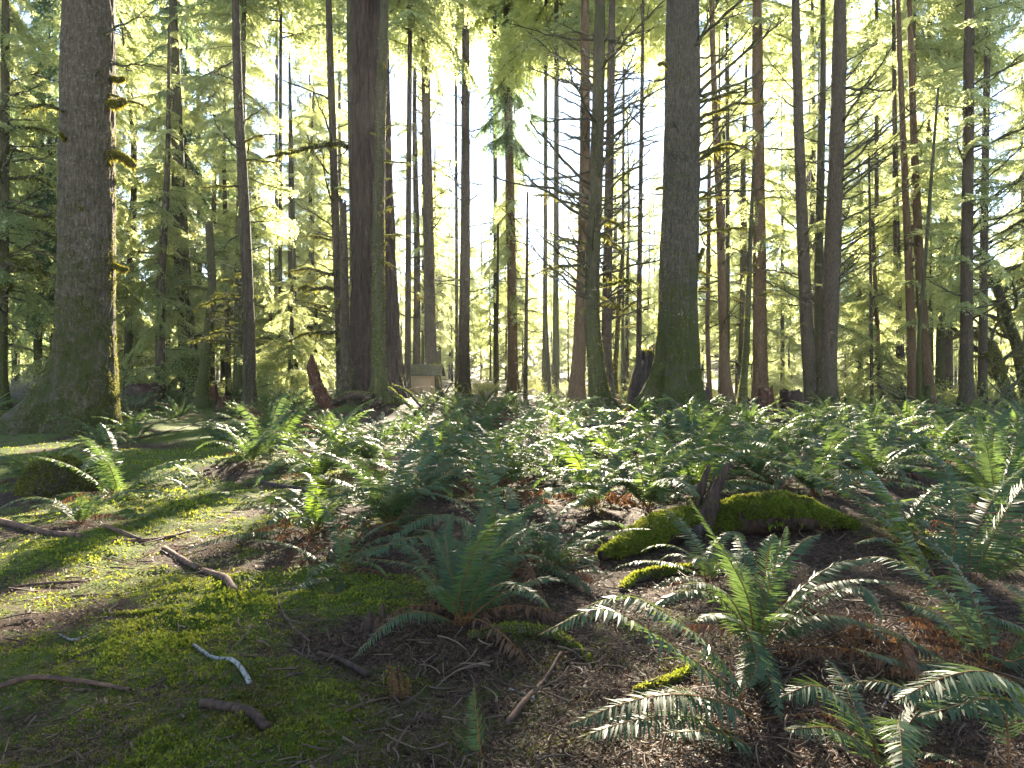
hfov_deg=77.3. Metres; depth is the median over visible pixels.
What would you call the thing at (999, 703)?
sword fern
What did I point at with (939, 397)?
sword fern
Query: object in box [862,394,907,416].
sword fern
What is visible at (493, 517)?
sword fern
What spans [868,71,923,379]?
hemlock tree
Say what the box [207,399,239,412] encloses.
sword fern
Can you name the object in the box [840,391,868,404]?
sword fern
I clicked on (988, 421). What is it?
sword fern
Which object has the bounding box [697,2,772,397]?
hemlock tree
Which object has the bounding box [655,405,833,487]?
sword fern
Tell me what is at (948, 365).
hemlock tree
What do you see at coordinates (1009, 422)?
sword fern
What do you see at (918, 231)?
hemlock tree
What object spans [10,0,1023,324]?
sky
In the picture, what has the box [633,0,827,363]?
hemlock tree
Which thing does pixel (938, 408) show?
sword fern
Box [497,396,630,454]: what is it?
sword fern
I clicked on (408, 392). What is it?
root
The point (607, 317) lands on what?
hemlock tree
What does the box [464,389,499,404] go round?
sword fern
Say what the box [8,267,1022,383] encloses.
woods
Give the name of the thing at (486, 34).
hemlock tree
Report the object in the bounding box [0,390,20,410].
sword fern
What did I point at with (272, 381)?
hemlock sapling
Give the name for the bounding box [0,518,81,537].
fallen branch
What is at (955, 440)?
sword fern
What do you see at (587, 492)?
sword fern
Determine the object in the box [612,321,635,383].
hemlock sapling
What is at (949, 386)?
shrub
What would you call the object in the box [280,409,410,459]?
sword fern
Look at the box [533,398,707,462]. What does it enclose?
sword fern
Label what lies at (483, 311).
hemlock tree
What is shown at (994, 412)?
sword fern
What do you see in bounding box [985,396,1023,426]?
sword fern
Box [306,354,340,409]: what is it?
broken snag
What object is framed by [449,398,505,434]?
sword fern
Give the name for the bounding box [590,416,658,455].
sword fern
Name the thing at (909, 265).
hemlock tree
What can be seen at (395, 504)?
sword fern
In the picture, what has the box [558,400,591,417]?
sword fern
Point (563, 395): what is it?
sword fern
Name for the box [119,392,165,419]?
sword fern
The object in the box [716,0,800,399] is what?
hemlock tree
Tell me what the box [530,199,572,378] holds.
hemlock tree
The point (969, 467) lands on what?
sword fern
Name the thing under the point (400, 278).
hemlock tree
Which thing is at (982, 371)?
hemlock tree
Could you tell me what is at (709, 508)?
broken snag
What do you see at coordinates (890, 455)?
sword fern
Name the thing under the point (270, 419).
sword fern
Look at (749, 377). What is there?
hemlock sapling
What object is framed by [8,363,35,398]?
shrub
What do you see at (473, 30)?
hemlock tree
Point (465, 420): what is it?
sword fern
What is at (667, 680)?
mossy branch
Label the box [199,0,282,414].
hemlock tree
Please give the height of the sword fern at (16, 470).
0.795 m
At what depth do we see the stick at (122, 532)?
5.80 m
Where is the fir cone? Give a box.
[605,688,622,696]
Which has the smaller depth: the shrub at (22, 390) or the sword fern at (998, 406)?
the sword fern at (998, 406)
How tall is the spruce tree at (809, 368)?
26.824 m
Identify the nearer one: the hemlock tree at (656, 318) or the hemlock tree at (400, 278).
the hemlock tree at (656, 318)
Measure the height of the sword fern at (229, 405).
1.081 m
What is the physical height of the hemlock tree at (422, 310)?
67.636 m
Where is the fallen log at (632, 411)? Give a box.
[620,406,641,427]
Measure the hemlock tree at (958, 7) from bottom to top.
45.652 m
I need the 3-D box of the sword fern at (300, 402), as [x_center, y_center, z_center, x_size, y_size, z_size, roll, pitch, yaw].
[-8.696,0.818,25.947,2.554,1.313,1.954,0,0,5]
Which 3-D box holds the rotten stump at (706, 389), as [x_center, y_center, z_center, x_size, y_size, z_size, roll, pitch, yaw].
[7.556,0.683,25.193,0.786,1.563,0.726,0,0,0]
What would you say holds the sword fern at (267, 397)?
on the ground
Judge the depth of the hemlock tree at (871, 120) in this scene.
57.31 m
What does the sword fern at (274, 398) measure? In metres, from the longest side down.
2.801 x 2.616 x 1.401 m
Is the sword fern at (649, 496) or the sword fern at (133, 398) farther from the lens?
the sword fern at (133, 398)
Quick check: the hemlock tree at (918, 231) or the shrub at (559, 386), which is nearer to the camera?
the hemlock tree at (918, 231)
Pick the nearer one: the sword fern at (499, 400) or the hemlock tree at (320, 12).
the sword fern at (499, 400)
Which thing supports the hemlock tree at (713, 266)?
on the ground
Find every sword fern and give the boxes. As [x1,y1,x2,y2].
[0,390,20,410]
[0,397,11,409]
[0,441,99,484]
[1,484,158,531]
[22,422,215,508]
[46,412,152,449]
[91,415,169,441]
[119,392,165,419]
[120,394,148,408]
[120,403,167,422]
[122,391,161,408]
[138,398,177,411]
[145,399,197,419]
[147,399,200,413]
[149,393,191,408]
[178,472,394,551]
[182,413,253,446]
[195,411,298,472]
[202,382,320,460]
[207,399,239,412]
[214,402,237,415]
[220,399,256,418]
[221,387,241,400]
[221,404,319,438]
[224,402,304,429]
[225,392,287,421]
[237,397,400,487]
[239,418,320,445]
[241,402,306,433]
[246,399,306,423]
[246,486,418,592]
[258,387,287,405]
[258,389,313,410]
[268,391,316,412]
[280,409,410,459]
[281,412,316,426]
[294,409,372,446]
[295,419,508,549]
[296,409,356,438]
[302,394,330,408]
[302,412,423,471]
[305,406,374,432]
[311,385,340,400]
[339,424,521,500]
[345,403,416,444]
[351,507,567,665]
[353,427,613,597]
[380,409,431,436]
[383,395,485,449]
[386,422,613,504]
[387,398,439,429]
[392,407,548,483]
[406,381,426,400]
[406,421,494,459]
[411,389,435,400]
[416,385,466,407]
[416,386,450,403]
[420,399,476,419]
[422,404,470,429]
[432,403,484,439]
[433,391,492,413]
[434,401,546,444]
[443,386,467,399]
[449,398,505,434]
[450,392,522,426]
[452,404,564,467]
[453,687,485,758]
[457,499,647,583]
[461,395,497,413]
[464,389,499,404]
[469,404,503,420]
[474,400,508,417]
[475,426,606,484]
[488,393,519,407]
[490,394,537,415]
[493,387,528,402]
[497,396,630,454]
[503,413,545,430]
[505,429,691,520]
[506,399,561,424]
[507,412,554,432]
[510,389,576,421]
[511,397,531,406]
[527,403,598,435]
[531,389,565,406]
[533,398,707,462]
[539,389,577,412]
[540,395,569,408]
[540,595,745,713]
[543,406,594,431]
[545,418,760,513]
[554,388,567,399]
[556,401,624,421]
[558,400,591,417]
[560,401,640,443]
[566,685,827,757]
[584,429,704,482]
[589,404,810,500]
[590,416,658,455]
[598,408,626,433]
[598,409,785,469]
[605,395,658,421]
[610,502,770,594]
[612,392,626,406]
[613,398,728,446]
[617,391,627,402]
[619,392,771,458]
[620,403,671,423]
[634,405,717,437]
[647,394,715,435]
[650,494,898,722]
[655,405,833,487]
[657,406,739,430]
[662,394,724,417]
[704,408,741,426]
[704,426,936,499]
[712,401,733,412]
[713,434,806,458]
[714,396,750,413]
[714,420,771,443]
[715,411,814,453]
[716,403,791,424]
[717,399,795,434]
[721,397,788,420]
[747,446,977,592]
[751,419,794,442]
[757,409,873,450]
[763,402,833,420]
[769,405,842,432]
[769,413,925,459]
[780,660,1011,767]
[783,395,840,414]
[784,403,885,441]
[785,400,858,417]
[790,411,880,436]
[793,406,950,484]
[803,393,855,406]
[804,392,859,422]
[814,397,851,409]
[815,452,1021,565]
[820,416,933,452]
[826,405,853,422]
[828,394,900,423]
[834,397,891,419]
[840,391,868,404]
[840,429,947,476]
[852,393,893,413]
[854,531,1023,687]
[859,394,895,405]
[859,407,933,423]
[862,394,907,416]
[864,405,952,442]
[867,398,951,432]
[872,406,1023,521]
[874,412,994,468]
[891,399,972,418]
[892,661,1023,767]
[900,395,953,422]
[901,408,993,448]
[902,395,954,414]
[905,404,1023,456]
[914,395,957,409]
[923,430,1023,500]
[928,406,994,428]
[928,418,991,437]
[929,401,970,411]
[944,444,1023,476]
[945,392,1000,415]
[947,469,1023,592]
[950,413,1023,434]
[952,428,1023,466]
[959,410,1023,450]
[966,403,1023,421]
[968,404,1020,441]
[970,399,1017,421]
[972,409,1017,447]
[980,581,1023,676]
[984,395,1019,421]
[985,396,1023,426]
[990,399,1023,412]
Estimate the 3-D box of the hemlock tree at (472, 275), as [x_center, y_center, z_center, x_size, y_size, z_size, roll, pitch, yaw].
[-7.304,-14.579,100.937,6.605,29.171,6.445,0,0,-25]
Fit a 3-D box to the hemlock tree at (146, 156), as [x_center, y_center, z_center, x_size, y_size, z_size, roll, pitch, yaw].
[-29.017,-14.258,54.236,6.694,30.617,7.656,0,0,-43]
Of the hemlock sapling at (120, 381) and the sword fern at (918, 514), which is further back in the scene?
the hemlock sapling at (120, 381)
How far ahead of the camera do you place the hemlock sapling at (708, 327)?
32.90 m
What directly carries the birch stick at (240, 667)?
on the ground
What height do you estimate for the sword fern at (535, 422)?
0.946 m
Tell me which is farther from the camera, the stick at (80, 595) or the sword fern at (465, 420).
the sword fern at (465, 420)
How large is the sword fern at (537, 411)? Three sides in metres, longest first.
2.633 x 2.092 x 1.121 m
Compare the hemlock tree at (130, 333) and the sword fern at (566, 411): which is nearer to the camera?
the sword fern at (566, 411)
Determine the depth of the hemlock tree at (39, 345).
41.59 m
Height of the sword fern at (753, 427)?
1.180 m
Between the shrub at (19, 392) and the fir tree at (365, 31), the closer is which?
the fir tree at (365, 31)
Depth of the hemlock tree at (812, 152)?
49.70 m
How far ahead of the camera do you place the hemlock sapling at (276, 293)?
41.83 m
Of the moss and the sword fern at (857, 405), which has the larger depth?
the sword fern at (857, 405)
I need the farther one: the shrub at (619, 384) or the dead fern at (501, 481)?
the shrub at (619, 384)
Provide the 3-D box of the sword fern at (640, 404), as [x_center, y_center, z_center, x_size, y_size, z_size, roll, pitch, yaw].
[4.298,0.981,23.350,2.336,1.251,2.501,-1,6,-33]
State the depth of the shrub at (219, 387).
41.81 m
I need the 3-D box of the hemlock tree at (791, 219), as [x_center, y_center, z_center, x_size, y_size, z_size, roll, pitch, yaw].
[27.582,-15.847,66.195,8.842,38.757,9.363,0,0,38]
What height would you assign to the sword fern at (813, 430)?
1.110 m
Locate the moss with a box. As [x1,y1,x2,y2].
[0,437,1023,767]
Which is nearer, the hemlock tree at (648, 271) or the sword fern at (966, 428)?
the sword fern at (966, 428)
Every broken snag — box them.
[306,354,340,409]
[335,196,354,403]
[692,461,730,540]
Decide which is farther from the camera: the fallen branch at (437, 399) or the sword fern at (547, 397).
the sword fern at (547, 397)
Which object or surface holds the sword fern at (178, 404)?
on the ground
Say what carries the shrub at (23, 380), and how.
on the ground
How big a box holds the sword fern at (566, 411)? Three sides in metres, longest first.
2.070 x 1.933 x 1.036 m
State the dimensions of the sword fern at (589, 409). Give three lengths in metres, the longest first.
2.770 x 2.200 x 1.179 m
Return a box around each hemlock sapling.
[8,327,22,385]
[116,314,133,393]
[218,244,308,399]
[218,273,266,391]
[233,241,334,405]
[256,277,312,397]
[296,259,335,393]
[478,224,510,395]
[506,192,551,397]
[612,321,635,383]
[614,0,663,357]
[697,159,740,406]
[748,352,752,397]
[748,360,752,397]
[768,338,796,409]
[795,375,802,391]
[837,213,936,410]
[837,332,866,394]
[837,349,855,399]
[954,341,994,402]
[994,358,1016,387]
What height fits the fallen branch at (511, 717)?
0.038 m
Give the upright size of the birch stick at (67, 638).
0.023 m
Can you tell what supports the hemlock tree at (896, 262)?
on the ground
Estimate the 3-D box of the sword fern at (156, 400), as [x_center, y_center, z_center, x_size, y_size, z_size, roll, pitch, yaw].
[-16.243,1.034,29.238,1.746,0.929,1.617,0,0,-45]
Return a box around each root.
[329,390,373,407]
[356,397,381,411]
[385,386,416,412]
[391,383,429,413]
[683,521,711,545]
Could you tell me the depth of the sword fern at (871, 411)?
20.64 m
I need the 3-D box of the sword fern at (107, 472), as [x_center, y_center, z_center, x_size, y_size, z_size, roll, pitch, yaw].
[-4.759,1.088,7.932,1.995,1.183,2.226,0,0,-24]
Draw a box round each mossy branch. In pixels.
[99,602,186,618]
[466,620,595,664]
[617,561,723,591]
[632,662,695,695]
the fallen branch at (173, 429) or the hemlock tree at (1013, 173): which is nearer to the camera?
the fallen branch at (173, 429)
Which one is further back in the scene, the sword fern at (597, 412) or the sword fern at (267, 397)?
the sword fern at (267, 397)
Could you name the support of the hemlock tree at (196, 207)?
on the ground
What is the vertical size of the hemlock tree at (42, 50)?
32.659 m
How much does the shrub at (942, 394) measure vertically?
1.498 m
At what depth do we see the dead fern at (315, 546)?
5.20 m
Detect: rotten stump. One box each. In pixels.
[124,382,163,406]
[209,383,218,403]
[214,396,228,411]
[360,603,391,636]
[382,659,411,703]
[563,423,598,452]
[703,382,710,402]
[745,395,766,414]
[756,385,778,412]
[779,388,808,411]
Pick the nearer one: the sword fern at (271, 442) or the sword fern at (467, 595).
the sword fern at (467, 595)
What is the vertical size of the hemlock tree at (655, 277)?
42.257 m
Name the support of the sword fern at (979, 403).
on the ground
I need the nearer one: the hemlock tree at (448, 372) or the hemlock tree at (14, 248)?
the hemlock tree at (14, 248)
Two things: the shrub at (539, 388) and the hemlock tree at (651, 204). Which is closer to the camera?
the shrub at (539, 388)
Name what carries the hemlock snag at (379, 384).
on the ground
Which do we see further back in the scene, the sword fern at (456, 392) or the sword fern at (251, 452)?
the sword fern at (456, 392)
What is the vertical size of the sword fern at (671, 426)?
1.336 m
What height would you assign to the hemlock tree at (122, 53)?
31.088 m
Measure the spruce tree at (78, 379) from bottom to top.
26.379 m
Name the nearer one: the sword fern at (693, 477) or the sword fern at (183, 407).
the sword fern at (693, 477)
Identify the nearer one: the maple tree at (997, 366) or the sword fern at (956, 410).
the sword fern at (956, 410)
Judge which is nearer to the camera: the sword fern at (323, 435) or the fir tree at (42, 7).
the sword fern at (323, 435)
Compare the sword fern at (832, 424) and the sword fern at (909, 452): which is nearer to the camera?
the sword fern at (909, 452)
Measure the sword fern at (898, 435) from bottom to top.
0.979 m
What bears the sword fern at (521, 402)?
on the ground
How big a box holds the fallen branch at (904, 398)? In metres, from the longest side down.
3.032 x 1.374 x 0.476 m
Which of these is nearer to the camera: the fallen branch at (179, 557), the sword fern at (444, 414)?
the fallen branch at (179, 557)
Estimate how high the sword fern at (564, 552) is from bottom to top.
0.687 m
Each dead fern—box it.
[270,524,364,564]
[423,567,547,640]
[484,479,577,505]
[757,600,1016,710]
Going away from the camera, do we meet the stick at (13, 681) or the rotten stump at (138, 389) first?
the stick at (13, 681)
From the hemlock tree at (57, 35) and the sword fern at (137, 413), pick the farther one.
the hemlock tree at (57, 35)
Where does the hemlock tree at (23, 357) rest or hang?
on the ground
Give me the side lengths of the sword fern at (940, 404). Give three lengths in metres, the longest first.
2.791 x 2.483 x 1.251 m
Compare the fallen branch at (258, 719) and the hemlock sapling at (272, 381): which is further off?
the hemlock sapling at (272, 381)
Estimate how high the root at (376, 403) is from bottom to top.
1.040 m
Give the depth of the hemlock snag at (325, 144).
28.90 m
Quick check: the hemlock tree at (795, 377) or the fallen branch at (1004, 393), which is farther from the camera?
the hemlock tree at (795, 377)
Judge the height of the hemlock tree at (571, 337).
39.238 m
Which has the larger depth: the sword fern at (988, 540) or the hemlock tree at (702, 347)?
the hemlock tree at (702, 347)
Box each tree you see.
[0,0,57,294]
[0,0,58,409]
[0,0,165,435]
[0,23,56,294]
[8,0,60,348]
[8,46,57,389]
[8,73,52,380]
[8,118,26,385]
[9,0,165,318]
[10,25,58,360]
[21,92,145,374]
[38,0,217,97]
[50,0,119,103]
[115,14,177,400]
[117,95,151,354]
[118,25,204,403]
[119,0,284,346]
[120,28,161,374]
[124,0,233,403]
[128,0,231,383]
[128,36,206,379]
[155,0,298,402]
[160,98,211,329]
[166,0,346,381]
[173,20,236,385]
[176,222,258,408]
[186,224,247,408]
[190,53,265,387]
[194,1,265,398]
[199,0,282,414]
[202,0,342,338]
[208,31,287,317]
[215,277,219,379]
[216,76,276,336]
[255,173,296,360]
[256,22,324,371]
[258,0,435,211]
[268,44,349,331]
[274,0,350,394]
[274,64,348,390]
[282,19,349,388]
[282,67,328,327]
[298,0,482,399]
[307,0,350,356]
[307,0,462,79]
[349,0,410,399]
[389,0,478,363]
[389,2,503,387]
[391,1,475,398]
[391,5,454,363]
[393,172,420,360]
[395,207,404,333]
[398,66,456,351]
[399,252,420,363]
[402,0,526,386]
[411,116,459,387]
[411,168,459,369]
[434,0,502,397]
[440,164,471,380]
[441,182,459,378]
[449,202,488,351]
[470,0,625,393]
[470,199,507,378]
[473,0,563,391]
[474,208,506,380]
[476,0,645,395]
[476,190,532,378]
[480,163,538,341]
[489,0,664,415]
[498,0,664,83]
[503,222,540,380]
[524,0,666,394]
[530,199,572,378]
[533,0,630,406]
[545,0,657,401]
[547,227,570,378]
[559,163,577,381]
[560,209,601,378]
[585,202,603,380]
[600,139,634,352]
[600,240,647,400]
[601,210,635,380]
[602,88,648,392]
[606,0,734,75]
[613,154,656,373]
[615,0,788,417]
[630,157,662,338]
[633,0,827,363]
[633,201,657,349]
[643,171,662,330]
[646,206,661,344]
[649,204,661,346]
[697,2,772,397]
[698,0,762,412]
[698,21,748,405]
[698,213,718,396]
[699,250,735,360]
[701,15,785,398]
[710,122,752,398]
[711,194,776,393]
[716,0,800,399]
[729,0,874,223]
[740,0,855,404]
[764,48,816,383]
[766,230,801,396]
[767,223,802,397]
[769,0,845,370]
[769,30,828,372]
[775,0,877,373]
[779,21,843,369]
[793,236,847,386]
[802,0,940,395]
[803,0,921,407]
[825,39,903,398]
[838,17,902,382]
[841,0,985,369]
[862,0,1023,377]
[862,318,893,379]
[865,0,929,402]
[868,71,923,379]
[871,0,962,409]
[882,300,916,372]
[886,0,925,405]
[902,4,1011,396]
[904,0,1023,405]
[909,0,1023,412]
[909,3,982,398]
[933,185,989,396]
[934,276,977,388]
[937,309,1023,408]
[944,219,1023,401]
[973,246,1003,390]
[977,242,1012,383]
[978,21,1023,365]
[979,29,1023,354]
[991,42,1023,353]
[993,28,1023,328]
[1002,218,1022,350]
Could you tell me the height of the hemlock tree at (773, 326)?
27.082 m
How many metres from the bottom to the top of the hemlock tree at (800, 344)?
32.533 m
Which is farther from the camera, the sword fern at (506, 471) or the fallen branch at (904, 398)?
the fallen branch at (904, 398)
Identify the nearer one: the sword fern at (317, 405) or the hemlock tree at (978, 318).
the sword fern at (317, 405)
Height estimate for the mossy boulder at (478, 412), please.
0.574 m
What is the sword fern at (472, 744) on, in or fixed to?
on the ground
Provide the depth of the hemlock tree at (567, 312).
93.40 m
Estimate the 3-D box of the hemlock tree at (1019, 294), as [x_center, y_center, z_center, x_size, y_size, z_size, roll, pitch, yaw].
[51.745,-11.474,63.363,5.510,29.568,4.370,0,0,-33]
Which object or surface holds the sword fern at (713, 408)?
on the ground
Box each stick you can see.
[0,674,129,690]
[10,580,85,587]
[58,633,85,640]
[72,593,126,597]
[103,524,141,539]
[192,643,251,683]
[275,588,310,641]
[344,696,388,712]
[875,691,891,723]
[878,596,1022,607]
[879,564,1023,575]
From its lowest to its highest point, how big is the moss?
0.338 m
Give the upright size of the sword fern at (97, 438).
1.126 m
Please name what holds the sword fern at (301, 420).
on the ground
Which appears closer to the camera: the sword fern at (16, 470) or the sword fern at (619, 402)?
the sword fern at (16, 470)
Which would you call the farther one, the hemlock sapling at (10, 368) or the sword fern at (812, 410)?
the hemlock sapling at (10, 368)
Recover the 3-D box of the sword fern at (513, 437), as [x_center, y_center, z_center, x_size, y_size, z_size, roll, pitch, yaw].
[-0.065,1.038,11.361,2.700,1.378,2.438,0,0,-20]
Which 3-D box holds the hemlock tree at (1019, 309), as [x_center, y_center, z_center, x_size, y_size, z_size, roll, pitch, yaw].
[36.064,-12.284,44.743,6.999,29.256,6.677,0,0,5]
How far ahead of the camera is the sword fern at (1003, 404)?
25.01 m
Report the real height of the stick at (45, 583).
0.054 m
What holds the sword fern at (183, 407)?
on the ground
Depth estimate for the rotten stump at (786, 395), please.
30.66 m
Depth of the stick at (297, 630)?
3.77 m
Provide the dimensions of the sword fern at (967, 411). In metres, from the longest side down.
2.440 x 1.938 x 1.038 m
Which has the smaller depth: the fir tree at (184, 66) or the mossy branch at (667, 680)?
the mossy branch at (667, 680)
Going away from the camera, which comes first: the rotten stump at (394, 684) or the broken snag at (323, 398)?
the rotten stump at (394, 684)
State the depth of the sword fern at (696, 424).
11.94 m
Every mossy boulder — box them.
[14,453,106,498]
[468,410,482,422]
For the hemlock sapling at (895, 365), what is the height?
12.742 m
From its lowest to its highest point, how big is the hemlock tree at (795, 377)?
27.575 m
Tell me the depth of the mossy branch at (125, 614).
3.81 m
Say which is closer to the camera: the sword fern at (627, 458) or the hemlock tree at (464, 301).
the sword fern at (627, 458)
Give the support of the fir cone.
on the ground
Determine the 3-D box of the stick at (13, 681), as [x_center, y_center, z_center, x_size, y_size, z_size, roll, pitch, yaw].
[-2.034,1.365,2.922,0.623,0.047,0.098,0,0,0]
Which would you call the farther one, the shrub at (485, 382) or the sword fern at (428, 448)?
the shrub at (485, 382)
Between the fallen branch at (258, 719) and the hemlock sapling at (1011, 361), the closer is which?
the fallen branch at (258, 719)
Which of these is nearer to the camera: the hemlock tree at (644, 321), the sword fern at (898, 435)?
the sword fern at (898, 435)
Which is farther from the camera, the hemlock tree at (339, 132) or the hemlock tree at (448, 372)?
the hemlock tree at (448, 372)
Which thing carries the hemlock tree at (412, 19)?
on the ground
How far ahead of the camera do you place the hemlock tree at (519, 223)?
89.21 m
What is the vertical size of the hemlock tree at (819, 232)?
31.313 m
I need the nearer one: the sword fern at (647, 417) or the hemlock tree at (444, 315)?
the sword fern at (647, 417)
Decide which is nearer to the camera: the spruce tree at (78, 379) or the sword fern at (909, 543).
the sword fern at (909, 543)
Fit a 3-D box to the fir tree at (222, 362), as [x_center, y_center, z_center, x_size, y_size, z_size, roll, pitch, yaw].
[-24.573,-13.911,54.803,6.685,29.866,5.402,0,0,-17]
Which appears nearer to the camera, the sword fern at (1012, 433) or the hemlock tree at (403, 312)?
the sword fern at (1012, 433)
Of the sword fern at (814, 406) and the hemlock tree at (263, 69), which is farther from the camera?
the hemlock tree at (263, 69)
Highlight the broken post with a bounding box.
[922,384,931,409]
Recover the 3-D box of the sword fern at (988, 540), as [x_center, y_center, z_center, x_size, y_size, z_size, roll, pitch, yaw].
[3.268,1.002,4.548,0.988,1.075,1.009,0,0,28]
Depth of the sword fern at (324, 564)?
4.82 m
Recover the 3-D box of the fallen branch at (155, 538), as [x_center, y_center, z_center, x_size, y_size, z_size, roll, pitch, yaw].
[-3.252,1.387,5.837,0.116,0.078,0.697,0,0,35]
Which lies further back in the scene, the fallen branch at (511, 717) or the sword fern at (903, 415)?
the sword fern at (903, 415)
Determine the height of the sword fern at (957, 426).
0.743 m
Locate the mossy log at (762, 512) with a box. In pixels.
[595,489,861,560]
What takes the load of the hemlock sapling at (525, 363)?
on the ground
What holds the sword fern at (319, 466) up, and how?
on the ground
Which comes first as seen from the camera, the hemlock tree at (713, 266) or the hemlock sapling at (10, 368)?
the hemlock tree at (713, 266)
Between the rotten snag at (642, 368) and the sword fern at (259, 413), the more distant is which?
the rotten snag at (642, 368)
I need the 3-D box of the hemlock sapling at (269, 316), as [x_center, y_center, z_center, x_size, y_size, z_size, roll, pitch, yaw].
[-14.960,-3.228,39.872,5.507,10.901,5.649,0,0,42]
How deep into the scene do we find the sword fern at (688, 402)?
22.05 m
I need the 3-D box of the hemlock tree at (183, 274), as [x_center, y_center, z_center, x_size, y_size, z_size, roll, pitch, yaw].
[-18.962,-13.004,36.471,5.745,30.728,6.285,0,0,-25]
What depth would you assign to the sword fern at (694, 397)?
17.18 m
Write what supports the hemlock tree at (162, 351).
on the ground
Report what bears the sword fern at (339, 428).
on the ground
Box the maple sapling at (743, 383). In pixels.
[728,160,785,412]
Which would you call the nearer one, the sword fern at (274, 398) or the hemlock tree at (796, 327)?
the sword fern at (274, 398)
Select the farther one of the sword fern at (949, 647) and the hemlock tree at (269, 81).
the hemlock tree at (269, 81)
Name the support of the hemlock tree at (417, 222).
on the ground
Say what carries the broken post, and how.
on the ground
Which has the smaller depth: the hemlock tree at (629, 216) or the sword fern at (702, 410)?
the sword fern at (702, 410)
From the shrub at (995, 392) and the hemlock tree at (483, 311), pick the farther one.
the hemlock tree at (483, 311)
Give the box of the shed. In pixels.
[411,364,445,401]
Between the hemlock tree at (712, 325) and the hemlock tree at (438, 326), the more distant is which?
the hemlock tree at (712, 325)
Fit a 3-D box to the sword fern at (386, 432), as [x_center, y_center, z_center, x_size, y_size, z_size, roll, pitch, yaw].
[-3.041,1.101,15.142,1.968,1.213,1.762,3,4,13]
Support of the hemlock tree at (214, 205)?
on the ground
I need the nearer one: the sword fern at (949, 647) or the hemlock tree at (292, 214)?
the sword fern at (949, 647)
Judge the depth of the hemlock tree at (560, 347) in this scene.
109.81 m
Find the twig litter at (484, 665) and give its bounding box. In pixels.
[0,447,1023,767]
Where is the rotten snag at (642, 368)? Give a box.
[623,344,654,406]
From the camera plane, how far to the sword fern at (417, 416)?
18.69 m
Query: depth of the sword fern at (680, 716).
2.46 m
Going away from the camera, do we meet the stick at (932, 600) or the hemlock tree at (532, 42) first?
the stick at (932, 600)
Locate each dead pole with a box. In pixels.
[535,251,551,402]
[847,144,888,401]
[916,88,938,401]
[929,235,931,349]
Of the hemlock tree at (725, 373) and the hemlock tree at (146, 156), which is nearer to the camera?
the hemlock tree at (725, 373)
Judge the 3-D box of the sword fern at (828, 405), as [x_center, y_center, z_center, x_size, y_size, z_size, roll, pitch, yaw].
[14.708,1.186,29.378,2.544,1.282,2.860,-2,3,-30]
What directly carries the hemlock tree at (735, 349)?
on the ground
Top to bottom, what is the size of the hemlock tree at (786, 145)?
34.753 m
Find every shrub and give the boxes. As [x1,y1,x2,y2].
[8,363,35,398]
[8,376,31,403]
[9,364,40,393]
[9,374,38,404]
[10,382,31,399]
[209,382,224,396]
[449,382,491,396]
[471,373,509,391]
[471,377,507,394]
[474,377,517,396]
[507,369,551,391]
[512,378,559,395]
[537,384,567,395]
[541,376,586,394]
[618,375,628,392]
[839,382,897,404]
[933,375,977,406]
[935,377,975,404]
[935,389,985,401]
[937,386,957,406]
[938,366,1023,406]
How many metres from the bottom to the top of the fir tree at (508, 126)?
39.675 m
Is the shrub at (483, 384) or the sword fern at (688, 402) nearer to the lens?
the sword fern at (688, 402)
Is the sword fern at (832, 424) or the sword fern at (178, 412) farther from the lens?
the sword fern at (178, 412)
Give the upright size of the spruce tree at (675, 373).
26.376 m
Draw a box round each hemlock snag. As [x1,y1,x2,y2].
[264,0,352,287]
[361,0,412,407]
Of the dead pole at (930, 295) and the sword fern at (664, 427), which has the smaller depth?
the sword fern at (664, 427)
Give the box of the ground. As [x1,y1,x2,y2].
[0,321,1023,767]
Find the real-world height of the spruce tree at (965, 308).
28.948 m
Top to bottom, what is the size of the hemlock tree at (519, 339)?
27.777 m
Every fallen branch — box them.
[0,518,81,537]
[113,529,190,542]
[132,416,223,439]
[161,546,200,570]
[198,698,270,731]
[200,567,237,592]
[254,479,302,490]
[316,651,370,677]
[422,379,456,414]
[503,651,561,726]
[874,381,936,419]
[884,377,940,414]
[887,388,903,410]
[929,522,1023,551]
[978,365,1023,418]
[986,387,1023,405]
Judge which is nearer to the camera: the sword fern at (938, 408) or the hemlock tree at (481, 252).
the sword fern at (938, 408)
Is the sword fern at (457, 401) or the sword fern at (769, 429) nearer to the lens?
the sword fern at (769, 429)
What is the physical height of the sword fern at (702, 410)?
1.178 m
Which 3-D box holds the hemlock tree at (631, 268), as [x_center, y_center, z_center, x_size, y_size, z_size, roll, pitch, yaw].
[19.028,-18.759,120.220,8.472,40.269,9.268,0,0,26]
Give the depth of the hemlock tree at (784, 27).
53.31 m
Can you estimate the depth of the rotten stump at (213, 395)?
34.78 m
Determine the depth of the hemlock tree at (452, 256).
97.52 m
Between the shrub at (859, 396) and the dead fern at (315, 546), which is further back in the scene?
the shrub at (859, 396)
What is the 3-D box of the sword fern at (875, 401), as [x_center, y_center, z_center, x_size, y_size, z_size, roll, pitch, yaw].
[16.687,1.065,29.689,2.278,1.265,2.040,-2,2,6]
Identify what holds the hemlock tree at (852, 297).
on the ground
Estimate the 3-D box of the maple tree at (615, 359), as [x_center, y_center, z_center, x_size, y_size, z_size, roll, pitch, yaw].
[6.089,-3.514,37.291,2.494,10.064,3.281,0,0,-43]
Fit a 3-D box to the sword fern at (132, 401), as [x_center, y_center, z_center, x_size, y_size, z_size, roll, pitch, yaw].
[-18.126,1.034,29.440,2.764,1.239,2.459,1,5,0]
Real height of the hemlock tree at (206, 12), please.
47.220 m

